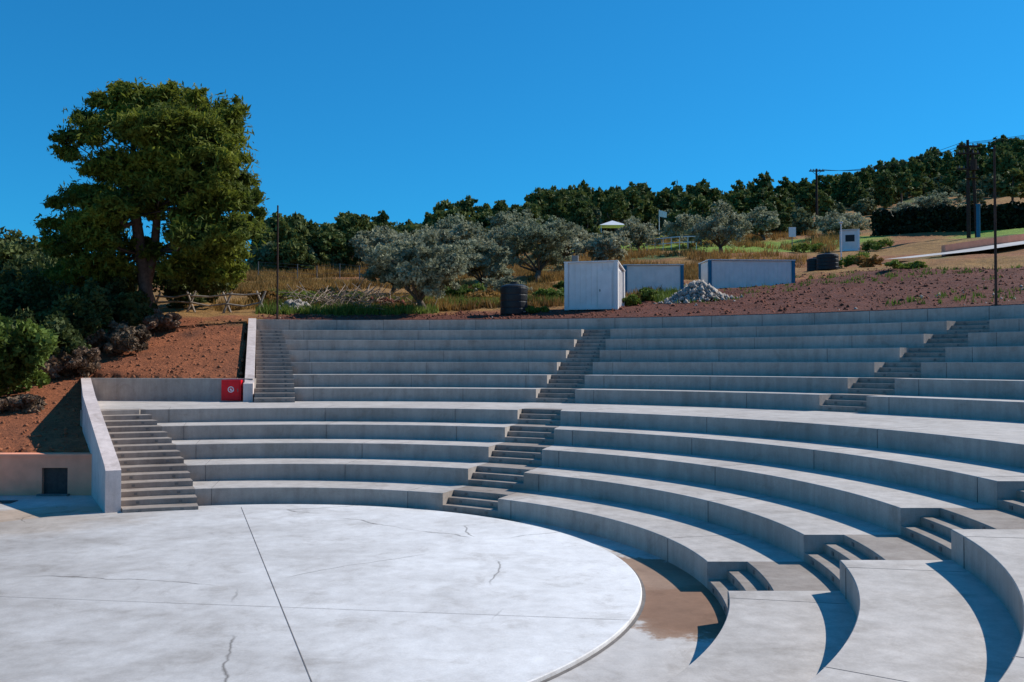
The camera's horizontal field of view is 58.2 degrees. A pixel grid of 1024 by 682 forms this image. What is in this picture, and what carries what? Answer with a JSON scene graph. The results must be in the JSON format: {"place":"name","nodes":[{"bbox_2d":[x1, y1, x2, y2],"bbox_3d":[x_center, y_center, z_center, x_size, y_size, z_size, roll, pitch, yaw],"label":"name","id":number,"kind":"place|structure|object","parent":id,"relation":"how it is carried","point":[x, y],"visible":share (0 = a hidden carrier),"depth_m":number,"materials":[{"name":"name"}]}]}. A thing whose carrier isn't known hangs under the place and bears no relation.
{"place":"outdoors","nodes":[
{"label":"outdoors","id":0,"kind":"place"},
{"bbox_2d":[0,495,725,681],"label":"concrete ground","id":1,"kind":"structure","parent":0,"point":[680,628],"depth_m":13.77,"materials":[{"name":"concrete"}]},
{"bbox_2d":[0,504,646,681],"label":"orchestra disc","id":2,"kind":"object","parent":1,"relation":"on","point":[285,593],"visible":0.94,"depth_m":14.58,"materials":[{"name":"concrete"}]},
{"bbox_2d":[80,304,1023,681],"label":"amphitheatre seating","id":3,"kind":"object","parent":1,"relation":"on","point":[834,496],"visible":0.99,"depth_m":25.13,"materials":[{"name":"concrete"}]},
{"bbox_2d":[81,378,120,512],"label":"stair side wall","id":4,"kind":"structure","parent":3,"relation":"attached to","point":[106,484],"depth_m":24.80,"materials":[{"name":"concrete"}]},
{"bbox_2d":[221,380,242,400],"bbox_3d":[-10.950,1.922,35.964,0.760,0.800,0.305,0,-1,0],"label":"fire hose cabinet","id":5,"kind":"object","parent":3,"relation":"on","point":[231,390],"visible":1,"depth_m":35.84,"materials":[{"name":"metal"}]},
{"bbox_2d":[276,205,278,319],"bbox_3d":[-11.750,-3.843,46.097,0.250,5.940,0.250,0,-1,0],"label":"lighting pole","id":6,"kind":"object","parent":3,"relation":"on","point":[277,262],"visible":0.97,"depth_m":46.06,"materials":[{"name":"brown metal"}]},
{"bbox_2d":[991,145,1000,305],"bbox_3d":[18.150,-4.251,34.553,0.250,6.240,0.250,0,-1,0],"label":"lighting pole","id":7,"kind":"object","parent":3,"relation":"on","point":[995,229],"visible":1,"depth_m":34.52,"materials":[{"name":"brown metal"}]},
{"bbox_2d":[0,189,1023,452],"bbox_3d":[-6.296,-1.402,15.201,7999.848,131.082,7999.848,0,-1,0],"label":"hillside terrain","id":8,"kind":"structure","parent":0,"point":[902,245],"depth_m":46.02,"materials":[{"name":"soil"}]},
{"bbox_2d":[0,226,42,253],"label":"broadleaf tree","id":9,"kind":"object","parent":8,"relation":"on","point":[14,236],"visible":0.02,"depth_m":71.78,"materials":[{"name":"green plant"}]},
{"bbox_2d":[0,240,43,256],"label":"broadleaf tree","id":10,"kind":"object","parent":8,"relation":"on","point":[3,244],"visible":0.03,"depth_m":65.33,"materials":[{"name":"green plant"}]},
{"bbox_2d":[0,393,46,413],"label":"shrub","id":11,"kind":"object","parent":8,"relation":"on","point":[26,403],"visible":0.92,"depth_m":31.34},
{"bbox_2d":[0,235,49,281],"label":"broadleaf tree","id":12,"kind":"object","parent":8,"relation":"on","point":[17,249],"visible":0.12,"depth_m":60.06,"materials":[{"name":"green plant"}]},
{"bbox_2d":[0,313,60,396],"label":"shrub","id":13,"kind":"object","parent":8,"relation":"on","point":[27,349],"visible":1,"depth_m":33.08,"materials":[{"name":"green plant"}]},
{"bbox_2d":[0,253,74,300],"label":"broadleaf tree","id":14,"kind":"object","parent":8,"relation":"on","point":[16,264],"visible":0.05,"depth_m":53.64,"materials":[{"name":"green plant"}]},
{"bbox_2d":[0,264,79,328],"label":"shrub","id":15,"kind":"object","parent":8,"relation":"on","point":[15,294],"visible":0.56,"depth_m":42.89,"materials":[{"name":"green plant"}]},
{"bbox_2d":[0,453,91,494],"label":"pink low wall","id":16,"kind":"structure","parent":8,"relation":"on","point":[21,473],"depth_m":26.12,"materials":[{"name":"paint"}]},
{"bbox_2d":[44,468,67,493],"bbox_3d":[-12.985,4.149,26.384,0.730,1.080,0.300,0,-1,0],"label":"opening recess","id":17,"kind":"object","parent":16,"relation":"in","point":[55,480],"visible":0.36,"depth_m":26.24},
{"bbox_2d":[3,306,91,356],"bbox_3d":[-19.559,0.063,37.802,4.383,3.010,4.343,0,-1,0],"label":"shrub","id":18,"kind":"object","parent":8,"relation":"on","point":[69,338],"visible":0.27,"depth_m":37.40,"materials":[{"name":"green plant"}]},
{"bbox_2d":[25,256,102,301],"bbox_3d":[-23.354,-2.789,50.163,5.848,4.174,5.551,-1,-1,23],"label":"broadleaf tree","id":19,"kind":"object","parent":8,"relation":"on","point":[42,264],"visible":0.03,"depth_m":48.33,"materials":[{"name":"green plant"}]},
{"bbox_2d":[37,346,100,380],"bbox_3d":[-17.896,0.990,37.133,2.455,1.628,2.006,1,-1,-22],"label":"shrub","id":20,"kind":"object","parent":8,"relation":"on","point":[84,361],"visible":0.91,"depth_m":37.01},
{"bbox_2d":[42,277,113,342],"bbox_3d":[-19.032,-0.945,41.122,2.921,3.832,4.048,0,-1,0],"label":"shrub","id":21,"kind":"object","parent":8,"relation":"on","point":[92,310],"visible":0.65,"depth_m":40.00,"materials":[{"name":"green plant"}]},
{"bbox_2d":[73,267,137,291],"bbox_3d":[-20.533,-2.492,47.128,3.455,3.560,3.524,0,-1,0],"label":"shrub","id":22,"kind":"object","parent":8,"relation":"on","point":[133,287],"visible":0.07,"depth_m":47.07,"materials":[{"name":"green plant"}]},
{"bbox_2d":[85,320,151,353],"bbox_3d":[-17.181,-0.170,40.418,2.546,1.576,2.530,-1,-1,29],"label":"shrub","id":23,"kind":"object","parent":8,"relation":"on","point":[119,338],"visible":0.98,"depth_m":39.94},
{"bbox_2d":[0,318,247,451],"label":"soil clods","id":24,"kind":"object","parent":8,"relation":"on","point":[74,410],"visible":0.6,"depth_m":37.47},
{"bbox_2d":[101,275,157,327],"bbox_3d":[-18.440,-1.897,44.356,3.768,3.043,2.830,-1,-1,25],"label":"shrub","id":25,"kind":"object","parent":8,"relation":"on","point":[134,309],"visible":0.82,"depth_m":43.20,"materials":[{"name":"green plant"}]},
{"bbox_2d":[32,77,272,307],"bbox_3d":[-17.539,-6.875,45.283,12.599,12.841,8.759,0,-1,0],"label":"broadleaf tree","id":26,"kind":"object","parent":8,"relation":"on","point":[187,158],"visible":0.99,"depth_m":43.49,"materials":[{"name":"green plant"}]},
{"bbox_2d":[142,308,181,330],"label":"shrub","id":27,"kind":"object","parent":8,"relation":"on","point":[169,321],"visible":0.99,"depth_m":43.25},
{"bbox_2d":[91,378,255,400],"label":"landing back wall","id":28,"kind":"structure","parent":8,"relation":"on","point":[161,389],"depth_m":36.67,"materials":[{"name":"concrete"}]},
{"bbox_2d":[152,260,208,302],"bbox_3d":[-19.785,-3.582,54.093,4.562,3.504,4.779,0,-1,0],"label":"shrub","id":29,"kind":"object","parent":8,"relation":"on","point":[162,285],"visible":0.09,"depth_m":53.30,"materials":[{"name":"green plant"}]},
{"bbox_2d":[163,261,237,308],"bbox_3d":[-17.664,-3.165,51.574,4.724,3.110,4.241,0,-1,0],"label":"shrub","id":30,"kind":"object","parent":8,"relation":"on","point":[192,286],"visible":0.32,"depth_m":51.39,"materials":[{"name":"green plant"}]},
{"bbox_2d":[153,290,265,312],"bbox_3d":[-16.308,-1.994,49.269,6.441,1.414,0.446,0,-1,5],"label":"wooden rail fence","id":31,"kind":"object","parent":8,"relation":"on","point":[191,302],"visible":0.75,"depth_m":49.17,"materials":[{"name":"brown wood"}]},
{"bbox_2d":[243,318,255,401],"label":"stair side wall","id":32,"kind":"structure","parent":8,"relation":"on","point":[248,390],"depth_m":38.25,"materials":[{"name":"concrete"}]},
{"bbox_2d":[246,289,287,301],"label":"shrub","id":33,"kind":"object","parent":8,"relation":"on","point":[269,294],"visible":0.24,"depth_m":53.06,"materials":[{"name":"brown plant"}]},
{"bbox_2d":[265,237,319,269],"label":"pine tree","id":34,"kind":"object","parent":8,"relation":"on","point":[292,252],"visible":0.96,"depth_m":83.37,"materials":[{"name":"green plant"}]},
{"bbox_2d":[279,298,310,311],"bbox_3d":[-11.918,-1.868,50.675,3.280,0.970,2.120,0,-1,0],"label":"rubble pile","id":35,"kind":"object","parent":8,"relation":"on","point":[293,302],"visible":0.34,"depth_m":50.37,"materials":[{"name":"stone"}]},
{"bbox_2d":[278,290,329,299],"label":"shrub","id":36,"kind":"object","parent":8,"relation":"on","point":[301,293],"visible":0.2,"depth_m":53.81,"materials":[{"name":"brown plant"}]},
{"bbox_2d":[258,261,365,279],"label":"wire fence","id":37,"kind":"object","parent":8,"relation":"on","point":[339,267],"visible":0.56,"depth_m":71.84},
{"bbox_2d":[296,286,348,294],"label":"shrub","id":38,"kind":"object","parent":8,"relation":"on","point":[331,288],"visible":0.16,"depth_m":59.68,"materials":[{"name":"brown plant"}]},
{"bbox_2d":[306,226,360,265],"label":"pine tree","id":39,"kind":"object","parent":8,"relation":"on","point":[332,241],"visible":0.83,"depth_m":88.73,"materials":[{"name":"green plant"}]},
{"bbox_2d":[263,278,437,309],"bbox_3d":[-8.835,-2.264,52.472,9.902,2.912,5.779,0,-1,0],"label":"brushwood pile","id":40,"kind":"object","parent":8,"relation":"on","point":[329,300],"visible":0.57,"depth_m":51.76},
{"bbox_2d":[330,212,371,255],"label":"pine tree","id":41,"kind":"object","parent":8,"relation":"on","point":[354,222],"visible":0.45,"depth_m":94.86,"materials":[{"name":"green plant"}]},
{"bbox_2d":[327,291,375,301],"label":"shrub","id":42,"kind":"object","parent":8,"relation":"on","point":[356,294],"visible":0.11,"depth_m":52.54,"materials":[{"name":"brown plant"}]},
{"bbox_2d":[347,225,415,262],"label":"olive tree","id":43,"kind":"object","parent":8,"relation":"on","point":[374,238],"visible":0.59,"depth_m":88.82,"materials":[{"name":"green plant"}]},
{"bbox_2d":[369,296,411,304],"bbox_3d":[-7.075,-2.100,52.528,5.388,0.948,1.888,0,-1,-3],"label":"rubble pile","id":44,"kind":"object","parent":8,"relation":"on","point":[385,299],"visible":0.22,"depth_m":52.43,"materials":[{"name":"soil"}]},
{"bbox_2d":[359,239,422,295],"bbox_3d":[-7.980,-4.692,61.664,4.948,4.280,4.226,1,-2,-44],"label":"olive tree","id":45,"kind":"object","parent":8,"relation":"on","point":[369,275],"visible":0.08,"depth_m":61.25,"materials":[{"name":"green plant"}]},
{"bbox_2d":[396,224,430,240],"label":"olive tree","id":46,"kind":"object","parent":8,"relation":"on","point":[416,235],"visible":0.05,"depth_m":93.71,"materials":[{"name":"green plant"}]},
{"bbox_2d":[363,228,473,309],"bbox_3d":[-5.094,-3.509,49.623,5.716,5.101,5.427,0,-1,-14],"label":"olive tree","id":47,"kind":"object","parent":8,"relation":"on","point":[431,274],"visible":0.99,"depth_m":48.63,"materials":[{"name":"green plant"}]},
{"bbox_2d":[258,309,616,318],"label":"soil clods","id":48,"kind":"object","parent":8,"relation":"on","point":[487,316],"visible":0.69,"depth_m":47.48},
{"bbox_2d":[211,261,698,311],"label":"dry grass","id":49,"kind":"structure","parent":8,"relation":"on","point":[268,280],"depth_m":67.33,"materials":[{"name":"plant"}]},
{"bbox_2d":[431,213,486,236],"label":"olive tree","id":50,"kind":"object","parent":8,"relation":"on","point":[455,220],"visible":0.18,"depth_m":110.61,"materials":[{"name":"green plant"}]},
{"bbox_2d":[430,219,494,257],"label":"olive tree","id":51,"kind":"object","parent":8,"relation":"on","point":[460,231],"visible":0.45,"depth_m":82.87,"materials":[{"name":"green plant"}]},
{"bbox_2d":[443,282,486,297],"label":"shrub","id":52,"kind":"object","parent":8,"relation":"on","point":[450,290],"visible":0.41,"depth_m":57.34,"materials":[{"name":"green plant"}]},
{"bbox_2d":[255,286,679,314],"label":"green grass","id":53,"kind":"structure","parent":8,"relation":"on","point":[349,309],"depth_m":49.59,"materials":[{"name":"plant"}]},
{"bbox_2d":[465,288,500,299],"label":"shrub","id":54,"kind":"object","parent":8,"relation":"on","point":[491,292],"visible":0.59,"depth_m":55.69,"materials":[{"name":"brown plant"}]},
{"bbox_2d":[454,239,514,286],"bbox_3d":[-2.091,-5.137,65.577,4.601,4.284,4.205,0,-1,0],"label":"olive tree","id":55,"kind":"object","parent":8,"relation":"on","point":[491,261],"visible":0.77,"depth_m":64.69,"materials":[{"name":"green plant"}]},
{"bbox_2d":[473,214,528,258],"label":"olive tree","id":56,"kind":"object","parent":8,"relation":"on","point":[491,235],"visible":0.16,"depth_m":94.81,"materials":[{"name":"green plant"}]},
{"bbox_2d":[473,276,532,291],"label":"shrub","id":57,"kind":"object","parent":8,"relation":"on","point":[501,282],"visible":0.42,"depth_m":61.76,"materials":[{"name":"green plant"}]},
{"bbox_2d":[500,282,527,314],"bbox_3d":[0.103,-2.229,48.218,1.434,1.750,1.521,0,-1,0],"label":"water tank","id":58,"kind":"object","parent":8,"relation":"on","point":[513,297],"visible":0.97,"depth_m":47.65,"materials":[{"name":"black plastic"}]},
{"bbox_2d":[485,209,543,237],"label":"olive tree","id":59,"kind":"object","parent":8,"relation":"on","point":[499,219],"visible":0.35,"depth_m":117.04,"materials":[{"name":"green plant"}]},
{"bbox_2d":[516,201,542,224],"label":"pine tree","id":60,"kind":"object","parent":8,"relation":"on","point":[535,208],"visible":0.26,"depth_m":124.76,"materials":[{"name":"green plant"}]},
{"bbox_2d":[526,305,550,312],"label":"shrub","id":61,"kind":"object","parent":8,"relation":"on","point":[531,309],"visible":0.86,"depth_m":48.11,"materials":[{"name":"green plant"}]},
{"bbox_2d":[493,217,584,280],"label":"olive tree","id":62,"kind":"object","parent":8,"relation":"on","point":[551,238],"visible":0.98,"depth_m":72.14,"materials":[{"name":"green plant"}]},
{"bbox_2d":[255,230,839,272],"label":"hillside dry grass","id":63,"kind":"structure","parent":8,"relation":"on","point":[704,255],"depth_m":100.60,"materials":[{"name":"plant"}]},
{"bbox_2d":[532,287,563,299],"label":"shrub","id":64,"kind":"object","parent":8,"relation":"on","point":[548,292],"visible":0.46,"depth_m":54.48,"materials":[{"name":"green plant"}]},
{"bbox_2d":[552,280,563,291],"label":"shrub","id":65,"kind":"object","parent":8,"relation":"on","point":[560,285],"visible":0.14,"depth_m":59.58,"materials":[{"name":"green plant"}]},
{"bbox_2d":[555,222,592,258],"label":"olive tree","id":66,"kind":"object","parent":8,"relation":"on","point":[584,236],"visible":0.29,"depth_m":97.31,"materials":[{"name":"green plant"}]},
{"bbox_2d":[563,195,593,229],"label":"pine tree","id":67,"kind":"object","parent":8,"relation":"on","point":[576,203],"visible":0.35,"depth_m":139.14,"materials":[{"name":"green plant"}]},
{"bbox_2d":[567,207,601,239],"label":"pine tree","id":68,"kind":"object","parent":8,"relation":"on","point":[582,216],"visible":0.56,"depth_m":111.36,"materials":[{"name":"green plant"}]},
{"bbox_2d":[564,255,624,309],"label":"site shed","id":69,"kind":"structure","parent":8,"relation":"on","point":[594,285],"depth_m":49.00,"materials":[{"name":"paint"}]},
{"bbox_2d":[598,270,611,306],"bbox_3d":[4.921,-2.730,48.696,0.750,2.000,0.080,0,-1,17],"label":"door","id":70,"kind":"structure","parent":69,"relation":"in","point":[604,277],"depth_m":48.69,"materials":[{"name":"paint"}]},
{"bbox_2d":[566,230,631,261],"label":"olive tree","id":71,"kind":"object","parent":8,"relation":"on","point":[605,245],"visible":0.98,"depth_m":85.55,"materials":[{"name":"green plant"}]},
{"bbox_2d":[598,221,624,234],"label":"white canopy tent","id":72,"kind":"object","parent":8,"relation":"on","point":[612,224],"visible":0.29,"depth_m":137.42,"materials":[{"name":"fabric"}]},
{"bbox_2d":[599,190,632,230],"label":"pine tree","id":73,"kind":"object","parent":8,"relation":"on","point":[612,211],"visible":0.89,"depth_m":149.28,"materials":[{"name":"green plant"}]},
{"bbox_2d":[622,294,641,305],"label":"shrub","id":74,"kind":"object","parent":8,"relation":"on","point":[632,300],"visible":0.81,"depth_m":50.19,"materials":[{"name":"green plant"}]},
{"bbox_2d":[246,134,1023,268],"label":"distant pine forest","id":75,"kind":"object","parent":8,"relation":"on","point":[866,192],"visible":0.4,"depth_m":166.88,"materials":[{"name":"green plant"}]},
{"bbox_2d":[615,216,665,248],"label":"olive tree","id":76,"kind":"object","parent":8,"relation":"on","point":[638,233],"visible":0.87,"depth_m":115.44,"materials":[{"name":"green plant"}]},
{"bbox_2d":[636,287,658,300],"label":"shrub","id":77,"kind":"object","parent":8,"relation":"on","point":[646,293],"visible":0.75,"depth_m":52.53,"materials":[{"name":"green plant"}]},
{"bbox_2d":[622,264,683,293],"bbox_3d":[9.051,-3.786,59.599,3.840,2.132,2.440,0,-1,3],"label":"container cabin","id":78,"kind":"object","parent":8,"relation":"on","point":[655,276],"visible":0.56,"depth_m":58.50,"materials":[{"name":"metal"}]},
{"bbox_2d":[623,236,696,249],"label":"white railing","id":79,"kind":"object","parent":8,"relation":"on","point":[679,242],"visible":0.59,"depth_m":114.58,"materials":[{"name":"metal"}]},
{"bbox_2d":[662,213,711,247],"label":"olive tree","id":80,"kind":"object","parent":8,"relation":"on","point":[685,222],"visible":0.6,"depth_m":116.93,"materials":[{"name":"green plant"}]},
{"bbox_2d":[653,279,742,303],"bbox_3d":[10.264,-2.533,50.514,5.062,1.745,3.021,0,-1,0],"label":"rubble pile","id":81,"kind":"object","parent":8,"relation":"on","point":[699,290],"visible":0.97,"depth_m":50.10,"materials":[{"name":"stone"}]},
{"bbox_2d":[679,199,755,252],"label":"olive tree","id":82,"kind":"object","parent":8,"relation":"on","point":[727,232],"visible":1,"depth_m":103.75,"materials":[{"name":"green plant"}]},
{"bbox_2d":[698,259,795,288],"bbox_3d":[15.169,-4.127,59.607,5.640,2.049,2.440,0,-1,-3],"label":"container cabin","id":83,"kind":"object","parent":8,"relation":"on","point":[724,273],"visible":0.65,"depth_m":58.51,"materials":[{"name":"metal"}]},
{"bbox_2d":[740,206,779,239],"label":"olive tree","id":84,"kind":"object","parent":8,"relation":"on","point":[763,219],"visible":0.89,"depth_m":121.68,"materials":[{"name":"green plant"}]},
{"bbox_2d":[544,266,1023,316],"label":"soil clods","id":85,"kind":"object","parent":8,"relation":"on","point":[828,298],"visible":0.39,"depth_m":47.67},
{"bbox_2d":[789,227,795,244],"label":"information sign","id":86,"kind":"object","parent":8,"relation":"on","point":[792,232],"visible":0.79,"depth_m":104.20,"materials":[{"name":"metal"}]},
{"bbox_2d":[789,243,825,251],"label":"shrub","id":87,"kind":"object","parent":8,"relation":"on","point":[802,247],"visible":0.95,"depth_m":99.47,"materials":[{"name":"green plant"}]},
{"bbox_2d":[807,257,816,270],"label":"water tank","id":88,"kind":"object","parent":8,"relation":"on","point":[811,264],"visible":0.53,"depth_m":70.21,"materials":[{"name":"black plastic"}]},
{"bbox_2d":[809,169,823,221],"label":"utility pole","id":89,"kind":"object","parent":8,"relation":"on","point":[816,190],"visible":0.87,"depth_m":150.45,"materials":[{"name":"brown wood"}]},
{"bbox_2d":[811,135,1023,170],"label":"power lines","id":90,"kind":"object","parent":89,"relation":"attached to","point":[978,142],"visible":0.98,"depth_m":111.06,"materials":[{"name":"black metal"}]},
{"bbox_2d":[816,252,840,270],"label":"water tank","id":91,"kind":"object","parent":8,"relation":"on","point":[827,261],"visible":0.98,"depth_m":68.49,"materials":[{"name":"black plastic"}]},
{"bbox_2d":[839,222,842,259],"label":"lamp post","id":92,"kind":"object","parent":8,"relation":"on","point":[841,239],"visible":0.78,"depth_m":82.20,"materials":[{"name":"metal"}]},
{"bbox_2d":[811,210,871,236],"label":"olive tree","id":93,"kind":"object","parent":8,"relation":"on","point":[829,222],"visible":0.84,"depth_m":117.24,"materials":[{"name":"green plant"}]},
{"bbox_2d":[839,229,859,251],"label":"guard booth","id":94,"kind":"object","parent":8,"relation":"on","point":[850,239],"visible":0.66,"depth_m":96.40,"materials":[{"name":"paint"}]},
{"bbox_2d":[675,265,1023,305],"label":"soil weeds","id":95,"kind":"object","parent":8,"relation":"on","point":[924,273],"visible":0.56,"depth_m":53.11,"materials":[{"name":"brown plant"}]},
{"bbox_2d":[839,251,870,267],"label":"shrub","id":96,"kind":"object","parent":8,"relation":"on","point":[848,261],"visible":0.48,"depth_m":72.12,"materials":[{"name":"green plant"}]},
{"bbox_2d":[853,254,884,267],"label":"shrub","id":97,"kind":"object","parent":8,"relation":"on","point":[863,261],"visible":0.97,"depth_m":69.91,"materials":[{"name":"brown plant"}]},
{"bbox_2d":[858,238,895,250],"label":"shrub","id":98,"kind":"object","parent":8,"relation":"on","point":[872,245],"visible":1,"depth_m":91.61,"materials":[{"name":"green plant"}]},
{"bbox_2d":[888,201,918,211],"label":"olive tree","id":99,"kind":"object","parent":8,"relation":"on","point":[899,206],"visible":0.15,"depth_m":134.30,"materials":[{"name":"green plant"}]},
{"bbox_2d":[884,259,927,268],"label":"shrub","id":100,"kind":"object","parent":8,"relation":"on","point":[896,264],"visible":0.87,"depth_m":59.38,"materials":[{"name":"green plant"}]},
{"bbox_2d":[911,190,965,207],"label":"olive tree","id":101,"kind":"object","parent":8,"relation":"on","point":[932,200],"visible":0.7,"depth_m":139.21,"materials":[{"name":"green plant"}]},
{"bbox_2d":[869,200,1023,235],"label":"clipped hedge","id":102,"kind":"object","parent":8,"relation":"on","point":[936,218],"visible":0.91,"depth_m":108.47,"materials":[{"name":"green plant"}]},
{"bbox_2d":[957,140,979,237],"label":"utility pole","id":103,"kind":"object","parent":8,"relation":"on","point":[971,165],"visible":0.95,"depth_m":100.25,"materials":[{"name":"brown wood"}]},
{"bbox_2d":[976,204,980,236],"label":"blue marker post","id":104,"kind":"object","parent":8,"relation":"on","point":[978,232],"visible":0.83,"depth_m":95.15,"materials":[{"name":"metal"}]},
{"bbox_2d":[941,234,1023,255],"bbox_3d":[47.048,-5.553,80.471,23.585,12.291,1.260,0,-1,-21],"label":"pink kerb wall","id":105,"kind":"structure","parent":8,"relation":"on","point":[979,243],"depth_m":77.21,"materials":[{"name":"paint"}]},
{"bbox_2d":[0,0,1023,264],"label":"sky","id":106,"kind":"structure","parent":0,"point":[401,108],"materials":[{"name":"blue"}]},
{"bbox_2d":[890,241,1023,258],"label":"service road","id":107,"kind":"structure","parent":0,"point":[990,247],"depth_m":74.22,"materials":[{"name":"concrete"}]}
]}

